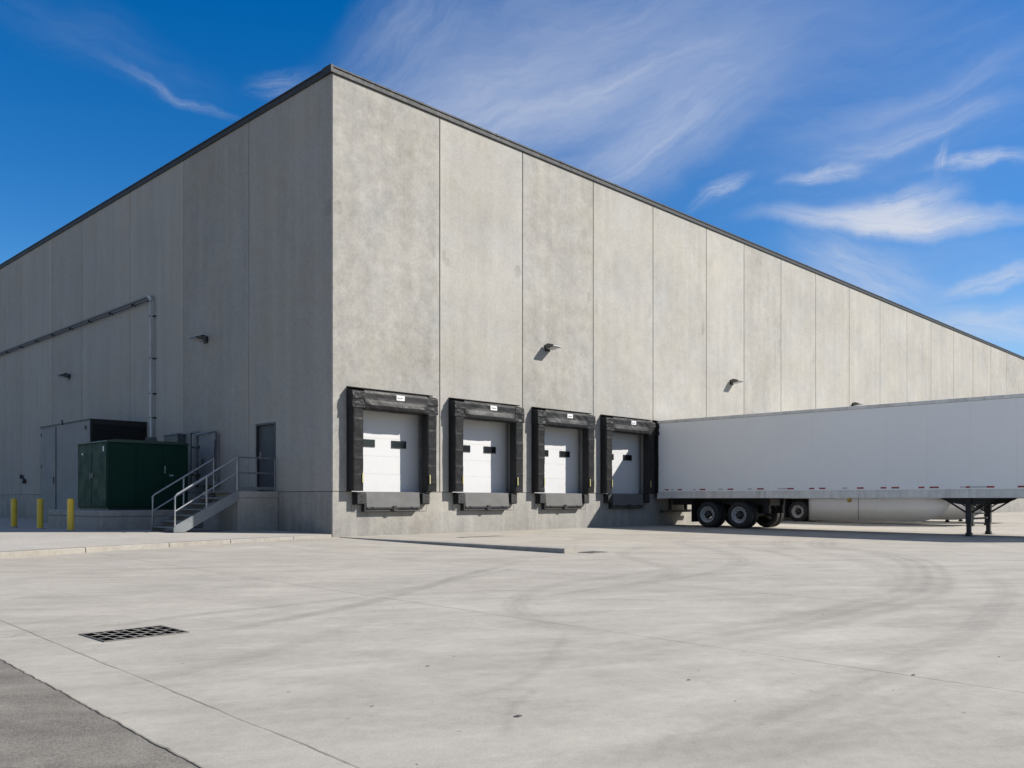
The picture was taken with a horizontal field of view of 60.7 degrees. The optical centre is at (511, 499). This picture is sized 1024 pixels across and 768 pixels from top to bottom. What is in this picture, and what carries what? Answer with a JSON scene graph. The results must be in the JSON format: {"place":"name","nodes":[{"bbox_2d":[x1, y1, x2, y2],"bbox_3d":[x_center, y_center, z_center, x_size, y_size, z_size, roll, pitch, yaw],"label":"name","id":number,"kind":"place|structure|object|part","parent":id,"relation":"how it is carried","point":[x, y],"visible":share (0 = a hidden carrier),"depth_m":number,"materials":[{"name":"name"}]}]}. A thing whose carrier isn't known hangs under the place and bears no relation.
{"place":"outdoors","nodes":[
{"label":"outdoors","id":0,"kind":"place"},
{"bbox_2d":[0,660,200,767],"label":"road","id":1,"kind":"structure","parent":0,"point":[43,725],"depth_m":4.13,"materials":[{"name":"grey asphalt"}]},
{"bbox_2d":[1,659,204,767],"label":"road seam","id":2,"kind":"object","parent":1,"relation":"on","point":[170,750],"visible":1,"depth_m":4.28,"materials":[{"name":"black asphalt"}]},
{"bbox_2d":[0,517,319,550],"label":"pavement","id":3,"kind":"structure","parent":0,"point":[26,534],"depth_m":21.36,"materials":[{"name":"concrete"}]},
{"bbox_2d":[10,498,17,527],"bbox_3d":[-15.406,0.424,27.041,0.240,0.910,0.240,0,0,44],"label":"bollard","id":4,"kind":"object","parent":3,"relation":"on","point":[13,512],"visible":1,"depth_m":26.97,"materials":[{"name":"metal"}]},
{"bbox_2d":[36,498,44,528],"bbox_3d":[-13.902,0.424,25.748,0.240,0.910,0.240,0,0,-30],"label":"bollard","id":5,"kind":"object","parent":3,"relation":"on","point":[39,513],"visible":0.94,"depth_m":25.68,"materials":[{"name":"metal"}]},
{"bbox_2d":[66,498,74,530],"bbox_3d":[-12.137,0.424,24.035,0.240,0.910,0.240,0,0,-15],"label":"bollard","id":6,"kind":"object","parent":3,"relation":"on","point":[70,514],"visible":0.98,"depth_m":23.97,"materials":[{"name":"metal"}]},
{"bbox_2d":[40,418,146,522],"bbox_3d":[-15.637,-0.990,32.485,5.065,3.800,2.010,0,0,44],"label":"equipment enclosure","id":7,"kind":"object","parent":3,"relation":"on","point":[59,465],"visible":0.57,"depth_m":31.58,"materials":[{"name":"grey paint"}]},
{"bbox_2d":[41,428,54,520],"bbox_3d":[-17.478,-0.920,32.911,1.510,3.460,0.057,0,0,44],"label":"door","id":8,"kind":"structure","parent":7,"relation":"in","point":[48,435],"depth_m":32.94,"materials":[{"name":"grey paint"}]},
{"bbox_2d":[47,509,202,530],"bbox_3d":[-11.743,0.655,27.018,4.270,0.670,3.490,0,0,44],"label":"concrete pad","id":9,"kind":"object","parent":3,"relation":"on","point":[105,520],"visible":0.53,"depth_m":25.07,"materials":[{"name":"grey concrete"}]},
{"bbox_2d":[76,439,189,509],"bbox_3d":[-11.674,-0.715,26.927,2.405,2.070,2.495,0,0,44],"label":"transformer cabinet","id":10,"kind":"object","parent":9,"relation":"on","point":[119,474],"visible":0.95,"depth_m":26.01,"materials":[{"name":"green metal"}]},
{"bbox_3d":[-12.937,-0.695,26.441,1.100,1.830,0.038,0,0,44],"label":"door","id":11,"kind":"part","parent":10,"relation":"part of","materials":[{"name":"green metal"}]},
{"bbox_3d":[-12.130,-0.695,25.657,1.090,1.830,0.038,0,0,44],"label":"door","id":12,"kind":"part","parent":10,"relation":"part of","materials":[{"name":"green metal"}]},
{"bbox_2d":[203,491,277,530],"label":"concrete platform","id":13,"kind":"structure","parent":3,"relation":"on","point":[252,511],"depth_m":24.83,"materials":[{"name":"grey concrete"}]},
{"bbox_2d":[238,456,275,490],"bbox_3d":[-7.248,-0.711,24.835,0.090,0.972,1.240,0,0,44],"label":"guard railing","id":14,"kind":"object","parent":13,"relation":"on","point":[255,488],"visible":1,"depth_m":24.82,"materials":[{"name":"grey metal"}]},
{"bbox_2d":[151,456,237,532],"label":"staircase","id":15,"kind":"structure","parent":0,"point":[183,512],"depth_m":24.06,"materials":[{"name":"metal"}]},
{"bbox_2d":[0,512,1023,767],"bbox_3d":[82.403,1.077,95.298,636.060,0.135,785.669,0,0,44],"label":"ground","id":16,"kind":"structure","parent":0,"point":[800,644],"depth_m":6.69,"materials":[{"name":"concrete"}]},
{"bbox_2d":[78,625,188,641],"bbox_3d":[-3.138,1.123,7.262,0.544,0.028,0.694,0,0,44],"label":"drain grate","id":17,"kind":"object","parent":16,"relation":"on","point":[129,633],"visible":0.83,"depth_m":7.24,"materials":[{"name":"metal"}]},
{"bbox_2d":[0,534,331,557],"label":"kerb","id":18,"kind":"structure","parent":16,"relation":"on","point":[26,553],"depth_m":18.08,"materials":[{"name":"concrete"}]},
{"bbox_2d":[339,536,577,552],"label":"concrete kerb","id":19,"kind":"structure","parent":16,"relation":"on","point":[550,549],"depth_m":19.29,"materials":[{"name":"grey concrete"}]},
{"bbox_2d":[457,536,494,537],"bbox_3d":[-0.875,1.050,24.307,0.300,0.026,1.600,0,0,44],"label":"cover plate","id":20,"kind":"object","parent":16,"relation":"on","point":[476,536],"visible":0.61,"depth_m":24.34,"materials":[{"name":"metal"}]},
{"bbox_2d":[0,63,1023,536],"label":"warehouse","id":21,"kind":"structure","parent":16,"relation":"on","point":[304,255],"depth_m":29.07,"materials":[{"name":"concrete"}]},
{"bbox_2d":[19,475,25,482],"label":"hose tap","id":22,"kind":"object","parent":21,"relation":"attached to","point":[22,478],"visible":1,"depth_m":40.76,"materials":[{"name":"metal"}]},
{"bbox_2d":[40,456,40,490],"bbox_3d":[-21.052,-1.165,39.099,0.160,1.550,0.076,0,0,44],"label":"cable duct","id":23,"kind":"object","parent":21,"relation":"attached to","point":[40,474],"visible":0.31,"depth_m":39.07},
{"bbox_2d":[56,373,69,379],"bbox_3d":[-18.826,-5.168,36.669,0.418,0.235,0.464,0,0,44],"label":"wall lamp","id":24,"kind":"object","parent":21,"relation":"attached to","point":[65,375],"visible":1,"depth_m":36.60,"materials":[{"name":"grey metal"}]},
{"bbox_2d":[0,295,156,440],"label":"conduit","id":25,"kind":"object","parent":21,"relation":"attached to","point":[151,394],"visible":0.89,"depth_m":30.94,"materials":[{"name":"metal"}]},
{"bbox_2d":[163,433,185,442],"bbox_3d":[-11.397,-1.319,29.550,1.158,1.858,0.326,0,0,44],"label":"utility box","id":26,"kind":"object","parent":21,"relation":"attached to","point":[175,437],"visible":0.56,"depth_m":29.30,"materials":[{"name":"grey metal"}]},
{"bbox_2d":[189,431,199,486],"bbox_3d":[-10.390,-1.310,28.676,0.580,1.840,0.178,0,0,44],"label":"cable loop","id":27,"kind":"object","parent":21,"relation":"attached to","point":[190,453],"visible":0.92,"depth_m":28.77,"materials":[{"name":"metal"}]},
{"bbox_2d":[190,335,207,343],"bbox_3d":[-10.073,-5.168,28.170,0.419,0.235,0.464,0,0,44],"label":"wall lamp","id":28,"kind":"object","parent":21,"relation":"attached to","point":[203,338],"visible":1,"depth_m":28.11,"materials":[{"name":"grey metal"}]},
{"bbox_2d":[197,431,219,486],"bbox_3d":[-9.722,-1.274,28.029,1.260,1.767,0.176,0,0,44],"label":"electrical panel","id":29,"kind":"object","parent":21,"relation":"attached to","point":[210,447],"visible":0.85,"depth_m":27.94,"materials":[{"name":"grey paint"}]},
{"bbox_2d":[256,422,275,490],"bbox_3d":[-7.225,-1.248,25.807,1.112,1.996,0.134,0,0,44],"label":"door","id":30,"kind":"structure","parent":21,"relation":"in","point":[265,432],"depth_m":25.87,"materials":[{"name":"grey paint"}]},
{"bbox_2d":[352,410,420,491],"bbox_3d":[-3.676,-1.488,25.047,0.150,2.556,2.652,0,0,44],"label":"overhead door","id":31,"kind":"structure","parent":21,"relation":"in","point":[392,441],"depth_m":25.22,"materials":[{"name":"metal"}]},
{"bbox_2d":[351,492,429,511],"bbox_3d":[-3.373,0.079,24.739,0.230,0.553,2.680,0,0,44],"label":"dock leveler","id":32,"kind":"object","parent":21,"relation":"attached to","point":[390,501],"visible":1,"depth_m":24.63,"materials":[{"name":"metal"}]},
{"bbox_2d":[346,386,437,491],"bbox_3d":[-3.318,-1.643,24.699,0.343,2.875,3.030,0,0,44],"label":"dock seal","id":33,"kind":"object","parent":21,"relation":"attached to","point":[359,400],"visible":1,"depth_m":24.32,"materials":[{"name":"black plastic"}]},
{"bbox_2d":[452,493,516,510],"bbox_3d":[-0.796,0.079,27.394,0.230,0.553,2.680,0,0,44],"label":"dock leveler","id":34,"kind":"object","parent":21,"relation":"attached to","point":[482,501],"visible":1,"depth_m":27.28,"materials":[{"name":"metal"}]},
{"bbox_2d":[463,419,507,492],"bbox_3d":[-1.099,-1.488,27.702,0.150,2.556,2.652,0,0,44],"label":"overhead door","id":35,"kind":"structure","parent":21,"relation":"in","point":[485,444],"depth_m":27.93,"materials":[{"name":"metal"}]},
{"bbox_2d":[448,397,524,492],"bbox_3d":[-0.739,-1.643,27.352,0.348,2.875,3.030,0,0,44],"label":"dock seal","id":36,"kind":"object","parent":21,"relation":"attached to","point":[460,410],"visible":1,"depth_m":26.97,"materials":[{"name":"black plastic"}]},
{"bbox_2d":[545,343,560,351],"bbox_3d":[1.351,-5.117,29.421,0.464,0.235,0.419,0,0,44],"label":"wall lamp","id":37,"kind":"object","parent":21,"relation":"attached to","point":[548,347],"visible":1,"depth_m":29.34,"materials":[{"name":"grey metal"}]},
{"bbox_2d":[535,493,588,509],"bbox_3d":[1.768,0.079,30.034,0.230,0.553,2.680,0,0,44],"label":"dock leveler","id":38,"kind":"object","parent":21,"relation":"attached to","point":[554,501],"visible":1,"depth_m":29.89,"materials":[{"name":"metal"}]},
{"bbox_2d":[544,426,579,492],"bbox_3d":[1.464,-1.488,30.342,0.150,2.556,2.652,0,0,44],"label":"overhead door","id":39,"kind":"structure","parent":21,"relation":"in","point":[562,445],"depth_m":30.62,"materials":[{"name":"metal"}]},
{"bbox_2d":[531,407,595,493],"bbox_3d":[1.823,-1.643,29.994,0.345,2.875,3.030,0,0,44],"label":"dock seal","id":40,"kind":"object","parent":21,"relation":"attached to","point":[584,422],"visible":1,"depth_m":29.60,"materials":[{"name":"black plastic"}]},
{"bbox_2d":[604,432,640,493],"bbox_3d":[4.014,-1.488,32.968,0.150,2.556,2.652,0,0,44],"label":"overhead door","id":41,"kind":"structure","parent":21,"relation":"in","point":[626,448],"depth_m":33.29,"materials":[{"name":"metal"}]},
{"bbox_2d":[604,494,649,508],"bbox_3d":[4.317,0.079,32.660,0.230,0.553,2.680,0,0,44],"label":"dock leveler","id":42,"kind":"object","parent":21,"relation":"attached to","point":[627,501],"visible":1,"depth_m":32.57,"materials":[{"name":"metal"}]},
{"bbox_2d":[600,414,655,493],"bbox_3d":[4.374,-1.643,32.618,0.349,2.875,3.030,0,0,44],"label":"dock seal","id":43,"kind":"object","parent":21,"relation":"attached to","point":[610,424],"visible":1,"depth_m":32.16,"materials":[{"name":"black plastic"}]},
{"bbox_2d":[652,420,660,493],"bbox_3d":[6.637,-1.643,34.951,0.345,2.875,3.030,0,0,44],"label":"dock seal","id":44,"kind":"object","parent":21,"relation":"attached to","point":[656,461],"visible":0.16,"depth_m":33.87,"materials":[{"name":"black fabric"}]},
{"bbox_2d":[730,379,742,384],"bbox_3d":[9.765,-5.117,38.088,0.464,0.235,0.418,0,0,44],"label":"wall lamp","id":45,"kind":"object","parent":21,"relation":"attached to","point":[734,381],"visible":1,"depth_m":38.02,"materials":[{"name":"grey metal"}]},
{"bbox_2d":[852,402,862,405],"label":"wall lamp","id":46,"kind":"object","parent":21,"relation":"attached to","point":[855,404],"visible":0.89,"depth_m":47.14,"materials":[{"name":"grey metal"}]},
{"bbox_2d":[182,591,999,764],"bbox_3d":[1.781,1.121,8.940,6.608,0.019,11.107,0,0,44],"label":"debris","id":47,"kind":"object","parent":16,"relation":"on","point":[687,679],"visible":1,"depth_m":4.75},
{"bbox_2d":[578,551,604,552],"bbox_3d":[1.660,1.103,18.090,0.444,0.028,0.534,0,0,44],"label":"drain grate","id":48,"kind":"object","parent":16,"relation":"on","point":[592,552],"visible":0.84,"depth_m":17.98,"materials":[{"name":"metal"}]},
{"bbox_2d":[657,393,1023,535],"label":"trailer","id":49,"kind":"object","parent":16,"relation":"on","point":[744,471],"visible":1,"depth_m":28.73,"materials":[{"name":"metal"}]},
{"bbox_2d":[784,498,996,525],"bbox_3d":[16.829,-0.690,38.896,9.080,3.609,2.636,0,0,44],"label":"trailer","id":50,"kind":"object","parent":16,"relation":"on","point":[882,509],"visible":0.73,"depth_m":38.32,"materials":[{"name":"metal"}]},
{"bbox_2d":[931,503,983,521],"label":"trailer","id":51,"kind":"object","parent":16,"relation":"on","point":[952,512],"visible":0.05,"depth_m":40.72,"materials":[{"name":"metal"}]},
{"bbox_2d":[0,0,1023,356],"label":"sky","id":52,"kind":"structure","parent":0,"point":[876,147],"materials":[{"name":"blue"}]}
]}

